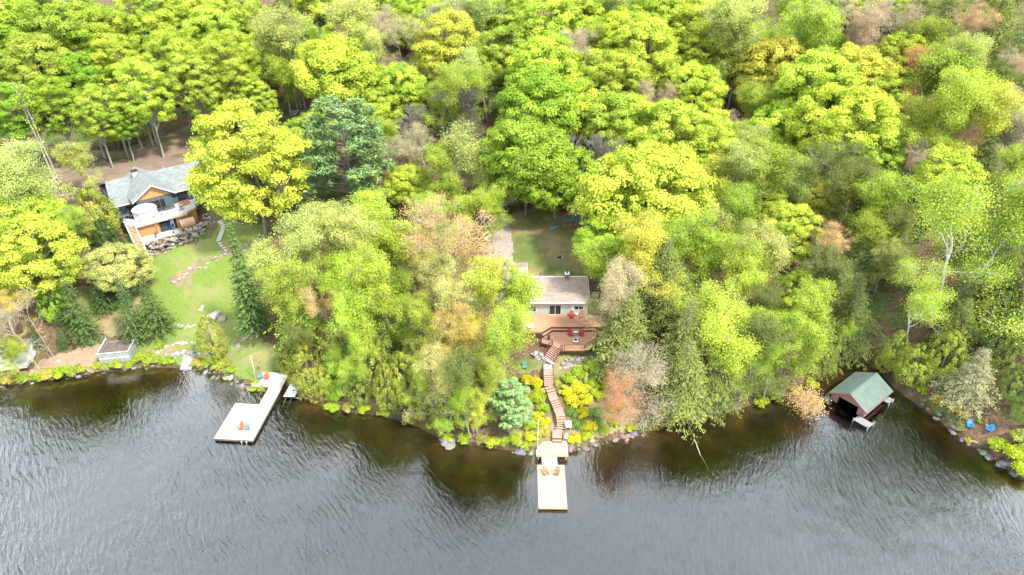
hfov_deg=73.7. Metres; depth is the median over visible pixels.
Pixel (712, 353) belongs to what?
leafy tree
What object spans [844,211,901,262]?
leafy tree
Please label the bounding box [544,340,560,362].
deck stairs
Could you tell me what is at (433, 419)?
cedar tree
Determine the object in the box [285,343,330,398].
cedar tree
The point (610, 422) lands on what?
shrub
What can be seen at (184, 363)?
stone steps
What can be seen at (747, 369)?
leafy tree
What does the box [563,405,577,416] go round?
shrub
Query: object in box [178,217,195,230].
barrel sauna
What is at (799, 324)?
leafy tree
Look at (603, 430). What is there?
shrub
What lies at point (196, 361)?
shrub
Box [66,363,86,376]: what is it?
shrub
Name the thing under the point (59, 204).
leafy tree
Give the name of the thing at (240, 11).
maple tree
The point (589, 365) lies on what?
shrub
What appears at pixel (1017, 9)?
leafy tree
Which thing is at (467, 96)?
bare tree
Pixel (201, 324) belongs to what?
cedar tree
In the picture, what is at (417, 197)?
leafy tree
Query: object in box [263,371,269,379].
adirondack chair
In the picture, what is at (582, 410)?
shrub
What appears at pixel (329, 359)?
leafy tree
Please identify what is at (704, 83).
maple tree
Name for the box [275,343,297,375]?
cedar tree
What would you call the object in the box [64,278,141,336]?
side lawn
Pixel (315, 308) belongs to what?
budding tree
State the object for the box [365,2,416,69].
budding tree
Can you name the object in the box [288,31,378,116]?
maple tree
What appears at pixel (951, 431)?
shore rock
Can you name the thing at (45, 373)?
shrub
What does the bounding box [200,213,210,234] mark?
rock wall
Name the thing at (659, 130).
maple tree
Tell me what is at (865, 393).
boathouse
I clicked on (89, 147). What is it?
slender tree
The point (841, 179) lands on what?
leafy tree
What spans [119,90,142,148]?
slender tree
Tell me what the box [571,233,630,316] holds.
leafy tree
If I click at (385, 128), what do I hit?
leafy tree
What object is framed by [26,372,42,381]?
shrub
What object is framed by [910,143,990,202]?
maple tree
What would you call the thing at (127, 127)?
maple tree
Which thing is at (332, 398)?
cedar tree
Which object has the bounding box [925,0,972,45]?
hemlock tree
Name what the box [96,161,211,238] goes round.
house
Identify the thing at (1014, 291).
hemlock tree
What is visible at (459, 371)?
leafy tree
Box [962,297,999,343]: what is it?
cedar tree
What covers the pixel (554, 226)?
tarp bundle
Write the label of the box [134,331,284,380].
dry bank
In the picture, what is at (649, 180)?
maple tree
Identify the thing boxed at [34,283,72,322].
cedar tree
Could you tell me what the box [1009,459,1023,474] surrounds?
shrub
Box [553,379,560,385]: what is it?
shrub
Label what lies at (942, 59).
leafy tree
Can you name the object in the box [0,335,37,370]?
garden shed
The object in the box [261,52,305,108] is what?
leafy tree
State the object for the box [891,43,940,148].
budding tree
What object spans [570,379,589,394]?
shrub
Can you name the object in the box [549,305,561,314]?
sliding door
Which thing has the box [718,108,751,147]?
budding tree
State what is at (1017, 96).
budding tree
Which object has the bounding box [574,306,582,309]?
window
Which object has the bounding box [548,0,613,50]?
maple tree
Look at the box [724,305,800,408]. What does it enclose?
leafy tree
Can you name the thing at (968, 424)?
adirondack chair
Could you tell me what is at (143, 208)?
patio umbrella
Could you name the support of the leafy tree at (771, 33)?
on the ground at (138, 470)
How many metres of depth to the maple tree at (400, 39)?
174.30 m
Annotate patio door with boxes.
[120,204,131,214]
[177,190,188,200]
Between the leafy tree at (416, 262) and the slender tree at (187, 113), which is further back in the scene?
the slender tree at (187, 113)
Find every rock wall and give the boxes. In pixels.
[145,222,204,256]
[162,349,211,358]
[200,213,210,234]
[530,350,545,362]
[561,355,597,365]
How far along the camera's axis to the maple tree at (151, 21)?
160.97 m
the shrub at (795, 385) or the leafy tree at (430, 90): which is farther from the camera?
the leafy tree at (430, 90)
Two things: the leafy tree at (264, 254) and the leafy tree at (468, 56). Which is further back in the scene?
the leafy tree at (468, 56)
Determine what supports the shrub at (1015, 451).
on the ground at (138, 470)
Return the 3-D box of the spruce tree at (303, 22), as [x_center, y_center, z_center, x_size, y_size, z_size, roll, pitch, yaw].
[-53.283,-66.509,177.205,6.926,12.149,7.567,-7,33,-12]
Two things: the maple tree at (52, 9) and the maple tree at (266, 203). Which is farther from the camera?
the maple tree at (52, 9)
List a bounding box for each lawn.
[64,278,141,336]
[139,219,280,359]
[508,208,596,280]
[515,357,541,373]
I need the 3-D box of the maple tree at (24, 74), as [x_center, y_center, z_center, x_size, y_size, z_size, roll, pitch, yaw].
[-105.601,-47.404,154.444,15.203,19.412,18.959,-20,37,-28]
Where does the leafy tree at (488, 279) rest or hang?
on the ground at (138, 470)
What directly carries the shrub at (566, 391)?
on the garden soil
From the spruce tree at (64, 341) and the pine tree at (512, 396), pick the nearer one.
the pine tree at (512, 396)
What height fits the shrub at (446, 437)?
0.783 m
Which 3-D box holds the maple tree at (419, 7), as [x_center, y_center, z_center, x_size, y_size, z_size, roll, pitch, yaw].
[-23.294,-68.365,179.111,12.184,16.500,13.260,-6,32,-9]
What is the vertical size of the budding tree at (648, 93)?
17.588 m
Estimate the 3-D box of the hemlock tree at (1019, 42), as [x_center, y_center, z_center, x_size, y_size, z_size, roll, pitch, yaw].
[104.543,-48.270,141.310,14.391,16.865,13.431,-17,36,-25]
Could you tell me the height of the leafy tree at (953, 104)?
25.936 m
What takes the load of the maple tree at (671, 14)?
on the ground at (138, 470)
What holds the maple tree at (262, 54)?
on the ground at (138, 470)
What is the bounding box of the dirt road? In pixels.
[50,130,210,197]
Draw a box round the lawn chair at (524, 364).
[522,361,526,369]
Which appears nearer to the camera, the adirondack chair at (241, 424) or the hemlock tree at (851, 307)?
the adirondack chair at (241, 424)
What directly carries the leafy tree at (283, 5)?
on the ground at (138, 470)
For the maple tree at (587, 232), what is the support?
on the ground at (138, 470)
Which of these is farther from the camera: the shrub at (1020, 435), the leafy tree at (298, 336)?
the leafy tree at (298, 336)
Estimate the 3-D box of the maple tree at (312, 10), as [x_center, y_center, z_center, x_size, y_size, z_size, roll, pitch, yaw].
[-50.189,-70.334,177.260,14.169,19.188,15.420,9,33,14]
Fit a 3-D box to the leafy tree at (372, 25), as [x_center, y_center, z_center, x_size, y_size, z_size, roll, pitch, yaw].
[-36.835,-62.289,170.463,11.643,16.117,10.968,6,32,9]
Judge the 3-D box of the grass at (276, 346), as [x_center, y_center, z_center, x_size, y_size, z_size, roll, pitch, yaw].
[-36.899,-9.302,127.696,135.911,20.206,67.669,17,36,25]
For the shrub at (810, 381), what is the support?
on the ground at (138, 470)
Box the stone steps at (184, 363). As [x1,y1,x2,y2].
[180,356,194,369]
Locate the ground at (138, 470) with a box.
[0,0,1023,574]
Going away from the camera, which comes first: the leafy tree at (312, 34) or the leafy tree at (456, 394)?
the leafy tree at (456, 394)
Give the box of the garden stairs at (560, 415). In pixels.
[543,366,566,442]
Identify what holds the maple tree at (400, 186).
on the ground at (138, 470)
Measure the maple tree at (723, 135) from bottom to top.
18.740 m
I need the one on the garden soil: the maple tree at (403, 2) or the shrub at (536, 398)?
the shrub at (536, 398)
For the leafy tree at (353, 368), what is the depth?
98.47 m
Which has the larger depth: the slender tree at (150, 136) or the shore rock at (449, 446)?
the slender tree at (150, 136)
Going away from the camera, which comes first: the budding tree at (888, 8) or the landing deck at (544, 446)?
the landing deck at (544, 446)
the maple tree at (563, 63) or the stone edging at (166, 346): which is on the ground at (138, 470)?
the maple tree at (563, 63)
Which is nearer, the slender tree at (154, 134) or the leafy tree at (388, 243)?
the leafy tree at (388, 243)
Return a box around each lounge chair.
[542,466,549,474]
[553,466,560,475]
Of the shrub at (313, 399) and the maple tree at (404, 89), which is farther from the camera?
the maple tree at (404, 89)
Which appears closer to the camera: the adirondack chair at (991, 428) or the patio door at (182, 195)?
the adirondack chair at (991, 428)
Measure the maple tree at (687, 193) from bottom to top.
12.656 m
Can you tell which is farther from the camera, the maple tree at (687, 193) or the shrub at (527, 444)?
the maple tree at (687, 193)
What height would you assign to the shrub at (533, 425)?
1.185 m
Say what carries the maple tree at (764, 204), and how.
on the ground at (138, 470)
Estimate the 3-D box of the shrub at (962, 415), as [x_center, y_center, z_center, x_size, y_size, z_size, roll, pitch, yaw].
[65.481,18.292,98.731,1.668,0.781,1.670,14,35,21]
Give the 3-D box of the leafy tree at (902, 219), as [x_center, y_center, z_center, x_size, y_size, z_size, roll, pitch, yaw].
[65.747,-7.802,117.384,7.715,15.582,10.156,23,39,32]
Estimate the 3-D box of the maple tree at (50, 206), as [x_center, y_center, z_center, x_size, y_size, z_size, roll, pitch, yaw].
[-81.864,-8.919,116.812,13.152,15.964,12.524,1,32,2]
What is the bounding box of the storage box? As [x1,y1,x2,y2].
[565,421,571,430]
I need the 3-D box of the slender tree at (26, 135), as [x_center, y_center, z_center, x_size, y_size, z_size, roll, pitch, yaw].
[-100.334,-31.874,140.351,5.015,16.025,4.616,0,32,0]
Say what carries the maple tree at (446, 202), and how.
on the ground at (138, 470)
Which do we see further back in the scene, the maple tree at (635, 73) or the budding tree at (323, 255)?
the maple tree at (635, 73)
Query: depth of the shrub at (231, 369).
108.96 m
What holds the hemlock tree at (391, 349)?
on the ground at (138, 470)
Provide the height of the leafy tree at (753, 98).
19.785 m
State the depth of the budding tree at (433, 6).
163.48 m
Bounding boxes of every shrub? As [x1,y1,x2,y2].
[0,374,13,383]
[13,371,29,382]
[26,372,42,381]
[34,367,53,379]
[51,365,70,378]
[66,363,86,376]
[89,360,108,369]
[109,359,122,368]
[121,358,138,368]
[130,352,151,362]
[141,354,160,365]
[155,341,164,348]
[160,355,173,363]
[190,356,204,366]
[201,353,218,367]
[212,358,232,371]
[226,365,237,372]
[257,384,265,391]
[308,394,318,403]
[323,402,340,412]
[342,402,354,412]
[357,403,371,413]
[376,408,392,416]
[402,416,415,424]
[426,422,433,428]
[442,433,453,441]
[457,432,471,444]
[475,432,490,444]
[485,436,499,447]
[498,434,510,445]
[509,432,522,445]
[520,374,531,383]
[521,439,531,449]
[523,375,543,388]
[523,420,539,429]
[524,430,537,440]
[528,393,546,403]
[531,410,544,420]
[532,387,545,394]
[532,426,549,439]
[535,402,549,411]
[539,417,550,427]
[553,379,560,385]
[557,385,572,395]
[561,372,577,382]
[563,393,583,408]
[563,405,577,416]
[568,431,581,443]
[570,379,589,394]
[570,418,586,429]
[571,364,588,379]
[576,406,588,418]
[579,393,592,404]
[580,430,593,440]
[581,420,598,430]
[582,357,598,371]
[584,379,598,389]
[588,406,603,417]
[589,367,603,381]
[590,388,606,399]
[593,417,603,427]
[597,381,612,392]
[598,425,610,434]
[607,419,617,426]
[626,423,634,431]
[753,394,769,407]
[770,389,783,401]
[786,382,802,393]
[805,377,819,388]
[907,381,917,387]
[916,384,929,394]
[931,394,948,405]
[947,400,964,413]
[956,421,966,430]
[959,409,970,418]
[963,437,972,442]
[988,436,1010,451]
[1002,442,1023,459]
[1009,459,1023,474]
[1010,428,1023,446]
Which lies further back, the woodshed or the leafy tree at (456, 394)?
the woodshed
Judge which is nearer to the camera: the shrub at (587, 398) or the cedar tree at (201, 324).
the shrub at (587, 398)
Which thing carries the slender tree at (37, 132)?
on the ground at (138, 470)
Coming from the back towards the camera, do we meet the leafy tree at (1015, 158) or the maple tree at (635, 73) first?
the maple tree at (635, 73)
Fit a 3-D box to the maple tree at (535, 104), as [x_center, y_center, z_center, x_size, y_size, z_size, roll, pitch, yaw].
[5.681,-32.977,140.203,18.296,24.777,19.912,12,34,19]
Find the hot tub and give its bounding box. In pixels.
[179,199,190,205]
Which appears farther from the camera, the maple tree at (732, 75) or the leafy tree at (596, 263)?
the maple tree at (732, 75)
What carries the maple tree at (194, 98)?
on the ground at (138, 470)
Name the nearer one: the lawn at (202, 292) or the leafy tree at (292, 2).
the lawn at (202, 292)
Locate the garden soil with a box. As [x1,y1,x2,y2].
[507,349,646,447]
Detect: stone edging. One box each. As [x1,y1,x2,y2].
[156,341,195,353]
[170,230,276,283]
[170,323,195,328]
[232,336,248,348]
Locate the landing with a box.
[544,357,553,368]
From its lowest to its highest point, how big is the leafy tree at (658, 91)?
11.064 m
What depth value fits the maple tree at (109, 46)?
153.30 m
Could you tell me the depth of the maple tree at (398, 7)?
173.91 m
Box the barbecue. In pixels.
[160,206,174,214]
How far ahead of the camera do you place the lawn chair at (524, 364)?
104.98 m
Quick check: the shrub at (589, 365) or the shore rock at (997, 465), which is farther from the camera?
the shrub at (589, 365)
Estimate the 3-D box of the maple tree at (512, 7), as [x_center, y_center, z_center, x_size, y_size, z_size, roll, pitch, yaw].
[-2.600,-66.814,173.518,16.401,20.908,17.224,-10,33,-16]
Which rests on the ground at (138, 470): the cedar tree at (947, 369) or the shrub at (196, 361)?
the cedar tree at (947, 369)
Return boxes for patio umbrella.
[131,203,158,222]
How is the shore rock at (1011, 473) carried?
on the ground at (138, 470)
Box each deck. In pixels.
[96,331,137,367]
[123,195,198,238]
[521,315,606,356]
[536,441,567,460]
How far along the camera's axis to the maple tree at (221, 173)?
115.50 m
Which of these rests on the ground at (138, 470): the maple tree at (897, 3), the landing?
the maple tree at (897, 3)
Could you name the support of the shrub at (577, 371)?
on the garden soil
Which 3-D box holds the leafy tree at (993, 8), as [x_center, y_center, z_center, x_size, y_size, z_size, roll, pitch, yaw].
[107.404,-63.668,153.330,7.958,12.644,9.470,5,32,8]
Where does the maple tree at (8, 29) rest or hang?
on the ground at (138, 470)
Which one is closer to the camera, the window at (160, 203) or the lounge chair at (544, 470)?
the lounge chair at (544, 470)
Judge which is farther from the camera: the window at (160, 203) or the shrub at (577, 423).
the window at (160, 203)
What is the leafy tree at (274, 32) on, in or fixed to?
on the ground at (138, 470)
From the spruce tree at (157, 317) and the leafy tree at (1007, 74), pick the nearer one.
the spruce tree at (157, 317)
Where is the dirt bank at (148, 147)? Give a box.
[52,107,280,166]
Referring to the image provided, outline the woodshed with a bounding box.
[562,215,587,228]
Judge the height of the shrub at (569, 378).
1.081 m
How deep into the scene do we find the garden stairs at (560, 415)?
99.21 m
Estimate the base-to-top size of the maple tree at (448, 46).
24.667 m
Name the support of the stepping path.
on the lawn at (202, 292)
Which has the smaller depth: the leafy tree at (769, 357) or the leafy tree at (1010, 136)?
the leafy tree at (769, 357)
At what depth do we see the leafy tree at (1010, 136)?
120.45 m
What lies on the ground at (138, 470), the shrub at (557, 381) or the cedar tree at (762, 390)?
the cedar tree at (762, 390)
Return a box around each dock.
[214,372,289,448]
[537,465,566,509]
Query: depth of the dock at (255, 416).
101.04 m
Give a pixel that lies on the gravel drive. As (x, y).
(505, 247)
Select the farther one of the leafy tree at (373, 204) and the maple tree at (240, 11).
the maple tree at (240, 11)
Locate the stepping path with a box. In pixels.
[216,220,227,250]
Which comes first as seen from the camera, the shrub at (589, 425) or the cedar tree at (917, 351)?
the shrub at (589, 425)
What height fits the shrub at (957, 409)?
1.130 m
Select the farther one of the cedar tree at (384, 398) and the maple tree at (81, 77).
the maple tree at (81, 77)
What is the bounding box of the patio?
[139,225,196,244]
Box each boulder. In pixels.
[204,310,221,323]
[217,315,226,322]
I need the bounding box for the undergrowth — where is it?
[0,0,1023,429]
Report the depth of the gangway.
93.03 m
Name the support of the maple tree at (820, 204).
on the ground at (138, 470)
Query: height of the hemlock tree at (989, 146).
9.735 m
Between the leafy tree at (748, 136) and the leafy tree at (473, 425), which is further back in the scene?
the leafy tree at (748, 136)
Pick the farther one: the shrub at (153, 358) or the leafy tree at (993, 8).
the leafy tree at (993, 8)
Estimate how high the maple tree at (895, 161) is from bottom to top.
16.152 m
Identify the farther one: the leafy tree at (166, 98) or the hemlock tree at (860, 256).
the leafy tree at (166, 98)
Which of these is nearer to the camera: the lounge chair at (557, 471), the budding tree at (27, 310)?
the lounge chair at (557, 471)
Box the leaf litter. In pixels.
[27,344,134,375]
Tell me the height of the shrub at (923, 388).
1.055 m
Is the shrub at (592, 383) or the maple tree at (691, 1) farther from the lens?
the maple tree at (691, 1)
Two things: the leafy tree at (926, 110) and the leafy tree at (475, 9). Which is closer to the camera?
the leafy tree at (926, 110)
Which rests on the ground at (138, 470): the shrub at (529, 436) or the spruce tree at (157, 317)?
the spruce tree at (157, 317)
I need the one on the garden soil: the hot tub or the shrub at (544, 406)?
the shrub at (544, 406)
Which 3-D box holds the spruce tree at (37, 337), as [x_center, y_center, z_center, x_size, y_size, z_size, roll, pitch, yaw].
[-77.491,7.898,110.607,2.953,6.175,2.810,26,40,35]
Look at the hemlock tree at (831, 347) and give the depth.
107.26 m
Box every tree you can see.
[0,0,53,49]
[0,31,78,97]
[0,47,25,82]
[0,81,46,171]
[0,136,75,216]
[0,191,66,250]
[0,211,89,303]
[0,251,38,300]
[0,286,46,340]
[0,297,48,372]
[0,335,31,381]
[4,92,40,166]
[10,81,55,179]
[13,0,104,52]
[13,84,58,180]
[13,286,52,355]
[23,74,86,156]
[26,320,46,349]
[27,29,49,71]
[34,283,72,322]
[42,191,87,224]
[48,48,114,110]
[49,140,103,194]
[52,297,77,329]
[53,204,91,263]
[54,325,69,349]
[58,4,140,59]
[59,272,105,346]
[66,104,94,160]
[68,83,123,167]
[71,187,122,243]
[79,241,159,298]
[80,89,105,158]
[86,269,120,317]
[87,33,149,100]
[89,218,125,258]
[98,86,128,155]
[99,100,142,161]
[101,114,130,147]
[102,0,181,69]
[109,56,179,157]
[115,276,157,345]
[117,58,157,144]
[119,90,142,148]
[123,71,153,145]
[124,86,168,135]
[132,274,182,341]
[141,25,204,128]
[157,0,212,40]
[160,53,227,116]
[177,91,191,129]
[178,3,242,70]
[182,97,314,232]
[193,314,227,361]
[198,29,262,127]
[203,86,236,135]
[209,0,269,41]
[225,218,273,340]
[227,32,288,92]
[235,78,278,119]
[239,1,315,107]
[242,234,327,301]
[245,174,276,208]
[250,257,335,351]
[254,55,272,109]
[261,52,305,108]
[264,269,331,364]
[267,173,321,229]
[268,0,303,11]
[269,39,291,115]
[271,200,359,305]
[273,0,287,13]
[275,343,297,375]
[279,116,312,162]
[281,0,302,13]
[281,320,329,360]
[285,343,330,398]
[286,45,301,107]
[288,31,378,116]
[292,0,343,37]
[294,281,347,351]
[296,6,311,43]
[296,197,344,268]
[298,24,327,45]
[298,108,335,135]
[300,93,397,206]
[300,130,339,171]
[303,201,385,300]
[304,244,330,294]
[310,344,345,397]
[311,365,333,402]
[313,250,389,322]
[316,276,379,358]
[317,0,387,69]
[323,369,344,401]
[330,196,378,257]
[333,320,380,386]
[334,352,368,398]
[337,236,412,359]
[340,19,392,86]
[345,187,410,284]
[346,372,370,407]
[348,321,389,394]
[351,114,400,165]
[354,0,403,47]
[356,5,383,51]
[356,89,407,125]
[361,136,400,192]
[364,216,430,285]
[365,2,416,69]
[368,60,426,127]
[369,307,414,376]
[371,265,420,351]
[371,361,399,411]
[382,119,411,163]
[382,162,434,208]
[384,12,441,80]
[384,349,421,408]
[386,120,455,192]
[391,11,425,57]
[391,189,497,346]
[394,0,409,11]
[396,102,435,160]
[397,352,433,413]
[398,232,458,308]
[400,287,448,358]
[402,0,442,39]
[402,341,456,423]
[404,190,455,256]
[407,193,451,234]
[407,379,432,419]
[409,7,489,83]
[413,58,474,140]
[415,250,486,343]
[416,330,470,402]
[418,139,466,206]
[422,0,469,60]
[422,80,458,134]
[426,191,477,247]
[427,299,506,360]
[428,177,464,208]
[428,225,475,290]
[429,401,453,433]
[430,379,475,438]
[432,84,484,142]
[432,341,485,437]
[436,0,508,45]
[437,117,511,199]
[449,45,505,121]
[449,64,496,139]
[451,251,517,351]
[457,383,496,433]
[459,404,484,433]
[464,348,509,424]
[465,144,529,221]
[467,183,512,253]
[468,21,537,87]
[472,296,535,396]
[474,136,503,162]
[475,262,547,355]
[477,0,527,51]
[477,115,576,216]
[489,376,534,428]
[492,62,581,146]
[503,26,582,91]
[515,146,595,220]
[516,0,589,55]
[543,71,606,148]
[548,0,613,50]
[559,26,598,72]
[566,133,626,201]
[567,138,718,257]
[568,46,630,95]
[571,204,638,265]
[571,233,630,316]
[573,48,592,71]
[578,255,648,353]
[580,91,656,171]
[583,14,613,56]
[584,274,663,386]
[585,3,647,57]
[587,47,653,111]
[591,0,632,31]
[595,250,641,314]
[596,367,654,427]
[603,97,709,160]
[606,335,682,440]
[609,205,687,324]
[611,12,680,86]
[620,0,670,13]
[627,293,730,423]
[628,235,690,351]
[633,0,701,66]
[635,78,681,119]
[648,78,674,102]
[649,337,725,448]
[650,190,692,231]
[652,202,724,297]
[658,60,730,124]
[662,0,741,91]
[669,225,733,311]
[672,0,723,22]
[672,275,770,381]
[672,280,732,339]
[674,107,743,174]
[682,153,711,194]
[689,150,742,222]
[693,194,742,251]
[693,341,748,426]
[695,0,772,112]
[696,66,730,108]
[700,342,747,412]
[702,34,768,99]
[705,135,769,224]
[714,217,799,303]
[715,177,761,266]
[716,230,780,316]
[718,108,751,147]
[718,133,808,236]
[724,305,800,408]
[726,22,783,104]
[727,304,779,373]
[728,0,767,28]
[729,121,775,192]
[730,34,812,100]
[730,72,768,113]
[731,336,785,399]
[733,79,780,128]
[739,345,774,397]
[740,96,820,155]
[742,184,793,225]
[746,277,785,345]
[753,375,831,424]
[754,373,773,394]
[755,199,824,265]
[756,0,821,44]
[761,331,793,405]
[765,0,851,71]
[767,307,819,383]
[768,267,832,328]
[770,44,864,154]
[775,340,805,382]
[776,154,830,234]
[777,319,812,380]
[783,82,907,171]
[783,241,862,334]
[784,273,839,376]
[787,218,855,274]
[791,178,848,233]
[792,130,871,211]
[804,322,842,384]
[806,317,844,373]
[809,152,886,249]
[809,272,885,366]
[816,30,853,66]
[826,0,894,56]
[827,291,879,373]
[828,0,881,34]
[829,41,901,103]
[833,236,883,301]
[834,315,863,359]
[837,164,926,265]
[841,123,910,180]
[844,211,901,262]
[844,234,916,298]
[858,72,925,128]
[860,229,914,290]
[870,0,927,64]
[870,169,918,226]
[871,29,938,92]
[873,0,910,31]
[873,202,920,270]
[873,350,897,372]
[879,329,911,367]
[881,0,936,32]
[887,250,960,342]
[889,60,1004,154]
[889,137,951,203]
[890,342,934,387]
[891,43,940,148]
[892,32,995,120]
[896,13,959,84]
[899,94,946,171]
[901,166,1023,327]
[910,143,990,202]
[916,123,971,173]
[919,330,969,381]
[920,273,987,331]
[922,73,1023,167]
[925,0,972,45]
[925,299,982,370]
[927,345,1002,424]
[929,0,972,21]
[937,1,1003,56]
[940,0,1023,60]
[942,118,987,165]
[943,30,996,87]
[955,239,1023,323]
[959,130,1007,199]
[961,57,1023,108]
[962,191,1023,277]
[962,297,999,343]
[965,252,1023,355]
[969,107,1023,181]
[972,128,1007,164]
[977,140,1023,216]
[979,186,1012,232]
[980,13,1023,90]
[981,0,1011,29]
[982,309,1023,358]
[984,275,1023,320]
[988,336,1023,384]
[996,44,1023,78]
[997,365,1023,406]
[999,85,1023,123]
[1007,0,1023,26]
[1009,392,1023,424]
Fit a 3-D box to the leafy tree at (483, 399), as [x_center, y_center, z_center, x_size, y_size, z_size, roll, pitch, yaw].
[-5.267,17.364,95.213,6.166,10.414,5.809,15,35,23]
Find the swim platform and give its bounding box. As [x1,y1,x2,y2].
[279,381,301,412]
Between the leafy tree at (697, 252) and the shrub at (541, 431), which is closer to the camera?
the shrub at (541, 431)
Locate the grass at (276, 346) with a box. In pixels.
[53,102,643,436]
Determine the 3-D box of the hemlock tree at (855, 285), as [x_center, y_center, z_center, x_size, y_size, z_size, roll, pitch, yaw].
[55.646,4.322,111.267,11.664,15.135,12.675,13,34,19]
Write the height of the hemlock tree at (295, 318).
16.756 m
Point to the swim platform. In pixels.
(291, 394)
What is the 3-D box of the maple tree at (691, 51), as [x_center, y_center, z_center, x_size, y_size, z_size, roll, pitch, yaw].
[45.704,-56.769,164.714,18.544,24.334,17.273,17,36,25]
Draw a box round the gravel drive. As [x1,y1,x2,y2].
[483,214,514,261]
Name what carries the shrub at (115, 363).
on the ground at (138, 470)
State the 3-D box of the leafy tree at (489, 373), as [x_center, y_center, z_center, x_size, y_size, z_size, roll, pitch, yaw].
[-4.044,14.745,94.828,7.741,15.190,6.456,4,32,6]
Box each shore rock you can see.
[440,438,448,446]
[445,442,455,450]
[514,449,524,455]
[529,449,535,455]
[567,446,572,452]
[582,446,589,451]
[587,437,595,442]
[630,431,637,436]
[948,428,956,434]
[950,424,962,430]
[978,450,987,456]
[984,454,991,461]
[993,461,1004,468]
[999,460,1010,465]
[1008,470,1017,477]
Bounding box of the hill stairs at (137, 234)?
[124,220,149,261]
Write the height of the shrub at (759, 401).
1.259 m
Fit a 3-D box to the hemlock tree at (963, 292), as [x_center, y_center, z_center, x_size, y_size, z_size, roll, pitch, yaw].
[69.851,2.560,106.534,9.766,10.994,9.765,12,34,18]
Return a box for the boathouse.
[821,372,893,440]
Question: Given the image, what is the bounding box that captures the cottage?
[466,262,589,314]
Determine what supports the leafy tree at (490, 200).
on the ground at (138, 470)
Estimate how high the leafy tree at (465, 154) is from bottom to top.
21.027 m
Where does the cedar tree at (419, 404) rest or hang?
on the ground at (138, 470)
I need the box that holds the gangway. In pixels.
[542,457,556,465]
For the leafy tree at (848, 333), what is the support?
on the ground at (138, 470)
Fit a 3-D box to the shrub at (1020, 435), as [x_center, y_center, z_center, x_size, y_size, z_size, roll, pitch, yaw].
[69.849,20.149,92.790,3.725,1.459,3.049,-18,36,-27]
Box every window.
[144,198,166,211]
[525,306,535,311]
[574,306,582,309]
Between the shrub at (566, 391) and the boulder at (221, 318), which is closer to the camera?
the shrub at (566, 391)
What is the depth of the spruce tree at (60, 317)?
113.37 m
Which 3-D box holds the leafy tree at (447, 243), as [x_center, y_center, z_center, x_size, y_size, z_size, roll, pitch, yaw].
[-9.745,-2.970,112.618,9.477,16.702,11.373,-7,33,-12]
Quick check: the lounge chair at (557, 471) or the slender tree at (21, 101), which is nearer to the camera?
the lounge chair at (557, 471)
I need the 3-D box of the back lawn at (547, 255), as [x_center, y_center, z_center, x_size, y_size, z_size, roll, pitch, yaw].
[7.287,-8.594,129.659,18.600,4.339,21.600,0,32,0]
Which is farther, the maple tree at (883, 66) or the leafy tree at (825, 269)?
the maple tree at (883, 66)
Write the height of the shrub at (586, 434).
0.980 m
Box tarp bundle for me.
[548,225,559,228]
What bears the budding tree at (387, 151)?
on the ground at (138, 470)
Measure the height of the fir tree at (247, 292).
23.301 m
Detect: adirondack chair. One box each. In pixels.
[237,421,244,429]
[244,421,249,430]
[255,372,262,378]
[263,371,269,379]
[567,328,573,334]
[578,328,584,336]
[966,419,973,428]
[986,424,995,431]
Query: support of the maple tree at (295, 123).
on the ground at (138, 470)
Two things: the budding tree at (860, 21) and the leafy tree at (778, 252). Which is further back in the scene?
the budding tree at (860, 21)
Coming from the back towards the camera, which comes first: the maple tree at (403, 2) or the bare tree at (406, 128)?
the maple tree at (403, 2)
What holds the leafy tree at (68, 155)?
on the ground at (138, 470)
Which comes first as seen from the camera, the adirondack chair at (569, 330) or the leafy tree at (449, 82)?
the adirondack chair at (569, 330)
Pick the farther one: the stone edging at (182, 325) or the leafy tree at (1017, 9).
the leafy tree at (1017, 9)
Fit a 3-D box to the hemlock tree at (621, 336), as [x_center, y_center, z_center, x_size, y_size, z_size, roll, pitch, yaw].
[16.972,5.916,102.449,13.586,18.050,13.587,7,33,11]
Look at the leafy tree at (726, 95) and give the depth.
156.31 m
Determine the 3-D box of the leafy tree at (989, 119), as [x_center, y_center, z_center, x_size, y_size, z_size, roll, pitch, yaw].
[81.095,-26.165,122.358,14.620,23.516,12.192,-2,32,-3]
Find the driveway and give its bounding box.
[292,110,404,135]
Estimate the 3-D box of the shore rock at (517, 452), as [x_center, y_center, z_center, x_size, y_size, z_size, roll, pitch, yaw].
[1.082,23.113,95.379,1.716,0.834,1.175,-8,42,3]
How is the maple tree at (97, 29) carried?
on the ground at (138, 470)
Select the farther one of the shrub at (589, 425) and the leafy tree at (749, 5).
the leafy tree at (749, 5)
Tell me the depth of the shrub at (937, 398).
101.10 m
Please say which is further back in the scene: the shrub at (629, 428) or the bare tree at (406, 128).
the bare tree at (406, 128)
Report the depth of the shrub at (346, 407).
101.61 m
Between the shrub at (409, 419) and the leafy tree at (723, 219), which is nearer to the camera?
the shrub at (409, 419)
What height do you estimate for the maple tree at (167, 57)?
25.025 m
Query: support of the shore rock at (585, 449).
on the ground at (138, 470)
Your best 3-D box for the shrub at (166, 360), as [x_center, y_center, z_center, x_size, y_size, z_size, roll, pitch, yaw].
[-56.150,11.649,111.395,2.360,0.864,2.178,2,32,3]

